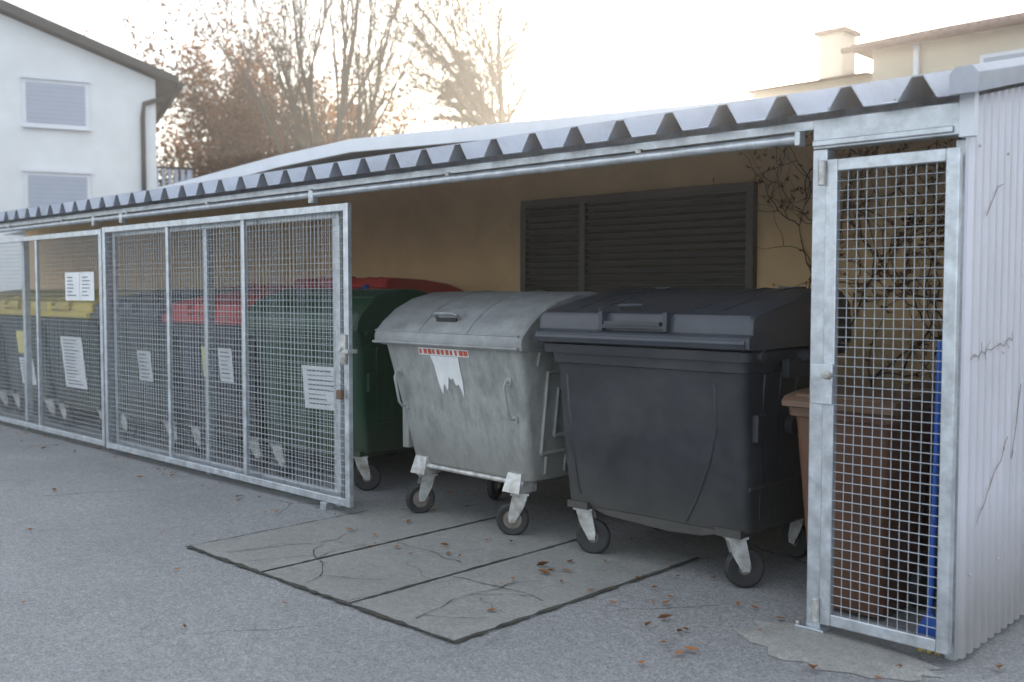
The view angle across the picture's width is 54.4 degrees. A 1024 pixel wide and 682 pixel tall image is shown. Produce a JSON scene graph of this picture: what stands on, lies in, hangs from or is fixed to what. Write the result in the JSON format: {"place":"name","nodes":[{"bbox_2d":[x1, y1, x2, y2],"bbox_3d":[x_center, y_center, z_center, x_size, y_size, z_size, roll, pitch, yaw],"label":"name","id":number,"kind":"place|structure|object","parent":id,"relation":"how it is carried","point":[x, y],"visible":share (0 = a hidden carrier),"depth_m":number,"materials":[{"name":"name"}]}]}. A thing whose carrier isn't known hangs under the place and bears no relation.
{"place":"outdoors","nodes":[
{"label":"outdoors","id":0,"kind":"place"},
{"bbox_2d":[0,14,156,291],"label":"walls","id":1,"kind":"structure","parent":0,"point":[106,150],"depth_m":21.06,"materials":[{"name":"white paint"}]},
{"bbox_2d":[20,75,91,207],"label":"windows","id":2,"kind":"structure","parent":1,"relation":"attached to","point":[57,103],"depth_m":20.90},
{"bbox_2d":[0,0,178,115],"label":"roof","id":3,"kind":"structure","parent":1,"relation":"on","point":[165,81],"depth_m":21.00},
{"bbox_2d":[140,82,183,190],"bbox_3d":[-10.186,-2.976,27.220,0.896,5.900,12.300,-1,3,-25],"label":"downpipe","id":4,"kind":"object","parent":1,"relation":"attached to","point":[170,98],"visible":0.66,"depth_m":21.62,"materials":[{"name":"metal"}]},
{"bbox_2d":[157,166,193,187],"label":"balcony","id":5,"kind":"structure","parent":1,"relation":"attached to","point":[187,175],"depth_m":22.58,"materials":[{"name":"grey metal"}]},
{"bbox_2d":[331,103,379,140],"bbox_3d":[-5.712,-4.394,34.480,4.986,8.200,4.734,3,4,44],"label":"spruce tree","id":6,"kind":"object","parent":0,"point":[354,108],"visible":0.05,"depth_m":34.20,"materials":[{"name":"plant"}]},
{"bbox_2d":[0,392,1023,681],"bbox_3d":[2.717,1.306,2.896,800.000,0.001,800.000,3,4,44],"label":"ground","id":7,"kind":"structure","parent":0,"point":[94,580],"depth_m":4.61,"materials":[{"name":"grey asphalt"}]},
{"bbox_2d":[0,289,61,410],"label":"waste container","id":8,"kind":"object","parent":7,"relation":"on","point":[4,295],"visible":0.19,"depth_m":11.93,"materials":[{"name":"yellow plastic"}]},
{"bbox_2d":[0,289,98,421],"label":"waste container","id":9,"kind":"object","parent":7,"relation":"on","point":[44,338],"visible":0.24,"depth_m":11.16,"materials":[{"name":"grey plastic"}]},
{"bbox_2d":[33,289,165,431],"bbox_3d":[-4.243,0.181,10.572,1.400,1.472,1.111,3,4,43],"label":"waste container","id":10,"kind":"object","parent":7,"relation":"on","point":[71,325],"visible":0.34,"depth_m":10.19,"materials":[{"name":"grey plastic"}]},
{"bbox_2d":[91,288,240,448],"bbox_3d":[-3.235,0.229,9.631,1.400,1.472,1.111,3,4,44],"label":"waste container","id":11,"kind":"object","parent":7,"relation":"on","point":[146,302],"visible":0.31,"depth_m":9.15,"materials":[{"name":"grey plastic"}]},
{"bbox_2d":[110,0,344,186],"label":"larch tree","id":12,"kind":"object","parent":7,"relation":"on","point":[194,78],"visible":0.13,"depth_m":30.80,"materials":[{"name":"brown plant"}]},
{"bbox_2d":[162,288,324,467],"bbox_3d":[-2.226,0.276,8.691,1.400,1.472,1.111,3,4,45],"label":"waste container","id":13,"kind":"object","parent":7,"relation":"on","point":[227,297],"visible":0.39,"depth_m":8.28,"materials":[{"name":"plastic"}]},
{"bbox_2d":[156,51,333,186],"bbox_3d":[-8.017,-4.507,29.536,8.089,8.974,7.444,3,4,44],"label":"oak tree","id":14,"kind":"object","parent":7,"relation":"on","point":[239,116],"visible":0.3,"depth_m":27.59,"materials":[{"name":"brown plant"}]},
{"bbox_2d":[218,282,292,289],"bbox_3d":[-2.253,0.167,10.260,1.400,1.533,1.106,3,4,44],"label":"waste container","id":15,"kind":"object","parent":7,"relation":"on","point":[257,287],"visible":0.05,"depth_m":9.87,"materials":[{"name":"plastic"}]},
{"bbox_2d":[84,0,462,177],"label":"larch tree","id":16,"kind":"object","parent":7,"relation":"on","point":[201,82],"visible":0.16,"depth_m":31.60,"materials":[{"name":"brown plant"}]},
{"bbox_2d":[149,0,470,154],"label":"bare tree","id":17,"kind":"object","parent":7,"relation":"on","point":[305,141],"visible":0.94,"depth_m":24.87,"materials":[{"name":"brown plant"}]},
{"bbox_2d":[248,289,428,490],"bbox_3d":[-1.255,0.328,7.739,1.400,1.465,1.085,2,4,39],"label":"waste container","id":18,"kind":"object","parent":7,"relation":"on","point":[377,418],"visible":0.51,"depth_m":7.28,"materials":[{"name":"green plastic"}]},
{"bbox_2d":[276,75,429,151],"bbox_3d":[-5.632,-4.567,34.832,9.728,8.562,7.735,2,4,35],"label":"beech tree","id":19,"kind":"object","parent":7,"relation":"on","point":[329,113],"visible":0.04,"depth_m":32.62,"materials":[{"name":"brown plant"}]},
{"bbox_2d":[291,276,463,455],"bbox_3d":[-1.232,0.181,9.274,1.400,1.603,1.103,3,4,42],"label":"waste container","id":20,"kind":"object","parent":7,"relation":"on","point":[428,286],"visible":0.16,"depth_m":8.72,"materials":[{"name":"plastic"}]},
{"bbox_2d":[357,284,368,288],"bbox_3d":[-1.267,-0.333,8.533,0.333,0.320,0.219,3,4,44],"label":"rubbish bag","id":21,"kind":"object","parent":20,"relation":"on","point":[365,286],"visible":0.06,"depth_m":8.52,"materials":[{"name":"blue plastic"}]},
{"bbox_2d":[194,500,694,639],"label":"concrete slab","id":22,"kind":"structure","parent":7,"relation":"in","point":[379,569],"depth_m":5.28,"materials":[{"name":"grey concrete"}]},
{"bbox_2d":[185,510,699,642],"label":"slab joints","id":23,"kind":"object","parent":22,"relation":"on","point":[375,613],"visible":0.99,"depth_m":4.89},
{"bbox_2d":[429,49,481,130],"bbox_3d":[-1.821,-5.352,34.612,4.499,10.100,4.217,-1,3,-12],"label":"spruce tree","id":24,"kind":"object","parent":7,"relation":"on","point":[464,101],"visible":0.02,"depth_m":34.36,"materials":[{"name":"brown plant"}]},
{"bbox_2d":[345,0,598,128],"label":"bare tree","id":25,"kind":"object","parent":7,"relation":"on","point":[465,82],"visible":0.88,"depth_m":28.55,"materials":[{"name":"brown plant"}]},
{"bbox_2d":[372,290,601,534],"bbox_3d":[-0.040,0.403,6.373,1.126,1.453,1.400,-3,4,-45],"label":"waste container","id":26,"kind":"object","parent":7,"relation":"on","point":[477,376],"visible":0.8,"depth_m":5.94,"materials":[{"name":"metal"}]},
{"bbox_2d":[25,133,957,388],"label":"wall","id":27,"kind":"structure","parent":7,"relation":"on","point":[464,235],"depth_m":8.67,"materials":[{"name":"beige paint"}]},
{"bbox_2d":[520,181,757,292],"bbox_3d":[0.905,-0.556,7.835,2.260,1.220,0.058,3,4,44],"label":"louvered window","id":28,"kind":"structure","parent":27,"relation":"attached to","point":[699,237],"depth_m":7.72,"materials":[{"name":"paint"}]},
{"bbox_2d":[713,133,965,386],"bbox_3d":[2.650,-0.518,6.167,4.194,1.746,0.060,3,4,44],"label":"wall vine","id":29,"kind":"object","parent":27,"relation":"attached to","point":[909,241],"depth_m":6.38,"materials":[{"name":"brown plant"}]},
{"bbox_2d":[7,429,1002,678],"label":"fallen leaves","id":30,"kind":"object","parent":7,"relation":"on","point":[660,616],"visible":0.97,"depth_m":4.83,"materials":[{"name":"brown plant"}]},
{"bbox_2d":[0,57,1023,660],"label":"waste shelter","id":31,"kind":"object","parent":7,"relation":"on","point":[976,111],"visible":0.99,"depth_m":4.16,"materials":[{"name":"metal"}]},
{"bbox_2d":[0,229,105,446],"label":"wire fence","id":32,"kind":"object","parent":31,"relation":"attached to","point":[36,239],"visible":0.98,"depth_m":9.72,"materials":[{"name":"metal"}]},
{"bbox_2d":[65,272,94,300],"bbox_3d":[-3.984,-0.503,9.168,0.630,0.260,0.008,3,4,44],"label":"paper sign","id":33,"kind":"object","parent":32,"relation":"attached to","point":[79,286],"visible":1,"depth_m":9.16,"materials":[{"name":"white paper"}]},
{"bbox_2d":[102,203,356,509],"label":"sliding gate","id":34,"kind":"structure","parent":31,"relation":"hanging from","point":[346,350],"depth_m":7.28,"materials":[{"name":"metal"}]},
{"bbox_2d":[112,211,344,497],"bbox_3d":[-2.334,0.040,7.742,3.360,1.920,0.030,3,4,44],"label":"wire fence","id":35,"kind":"object","parent":34,"relation":"attached to","point":[339,316],"visible":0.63,"depth_m":7.55,"materials":[{"name":"metal"}]},
{"bbox_2d":[819,147,962,654],"bbox_3d":[1.484,0.229,3.941,0.530,1.925,0.035,3,4,44],"label":"frame","id":36,"kind":"object","parent":31,"relation":"attached to","point":[941,641],"visible":0.99,"depth_m":3.82,"materials":[{"name":"metal"}]},
{"bbox_2d":[810,160,834,621],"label":"hinges","id":37,"kind":"object","parent":36,"relation":"attached to","point":[822,382],"visible":1,"depth_m":4.08,"materials":[{"name":"metal"}]},
{"bbox_2d":[831,163,945,635],"bbox_3d":[1.484,0.229,3.941,0.430,1.825,0.010,3,4,44],"label":"wire mesh","id":38,"kind":"object","parent":36,"relation":"attached to","point":[892,368],"visible":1,"depth_m":3.93,"materials":[{"name":"silver metal"}]},
{"bbox_2d":[970,184,1020,523],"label":"cracks","id":39,"kind":"object","parent":31,"relation":"attached to","point":[1019,392],"visible":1,"depth_m":4.00,"materials":[{"name":"grey metal"}]},
{"bbox_2d":[535,287,850,587],"bbox_3d":[0.969,0.443,5.388,1.400,1.472,1.111,3,4,43],"label":"waste container","id":40,"kind":"object","parent":7,"relation":"on","point":[678,417],"visible":0.92,"depth_m":4.96,"materials":[{"name":"plastic"}]},
{"bbox_2d":[732,620,943,680],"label":"mortar patch","id":41,"kind":"object","parent":7,"relation":"on","point":[843,650],"visible":0.96,"depth_m":3.96,"materials":[{"name":"grey concrete"}]},
{"bbox_2d":[782,385,940,617],"bbox_3d":[1.628,0.720,4.579,0.629,1.000,0.524,-3,4,-44],"label":"wheelie bin","id":42,"kind":"object","parent":7,"relation":"on","point":[797,402],"visible":0.64,"depth_m":4.38,"materials":[{"name":"brown plastic"}]},
{"bbox_2d":[899,379,940,573],"bbox_3d":[2.245,0.705,4.887,0.524,1.000,0.629,2,4,40],"label":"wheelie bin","id":43,"kind":"object","parent":7,"relation":"on","point":[917,386],"visible":0.11,"depth_m":4.80,"materials":[{"name":"blue plastic"}]},
{"bbox_2d":[915,341,941,655],"bbox_3d":[1.675,0.623,3.963,0.108,1.245,0.059,3,4,44],"label":"blue broom","id":44,"kind":"object","parent":7,"relation":"on","point":[930,631],"visible":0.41,"depth_m":3.96,"materials":[{"name":"plastic"}]},
{"bbox_2d":[5,0,1023,185],"label":"sky","id":45,"kind":"structure","parent":0,"point":[641,54],"materials":[{"name":"white"}]},
{"bbox_2d":[753,24,1023,97],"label":"building","id":46,"kind":"structure","parent":0,"point":[945,54],"depth_m":15.57,"materials":[{"name":"beige paint"}]},
{"bbox_2d":[814,26,860,78],"bbox_3d":[5.828,-4.991,17.846,0.590,1.070,0.640,3,4,44],"label":"chimney","id":47,"kind":"object","parent":46,"relation":"on","point":[834,61],"visible":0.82,"depth_m":17.66,"materials":[{"name":"paint"}]},
{"bbox_2d":[741,12,1023,94],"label":"roof","id":48,"kind":"structure","parent":46,"relation":"on","point":[865,49],"depth_m":15.52,"materials":[{"name":"tile"}]},
{"bbox_2d":[913,44,1023,74],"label":"windows","id":49,"kind":"structure","parent":46,"relation":"attached to","point":[1004,55],"depth_m":14.92,"materials":[{"name":"white glass"}]},
{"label":"outer walls","id":50,"kind":"object","parent":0,"visible":0},
{"bbox_2d":[3,97,765,235],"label":"roof","id":51,"kind":"structure","parent":50,"relation":"on","point":[351,149],"depth_m":9.61,"materials":[{"name":"grey metal"}]}
]}

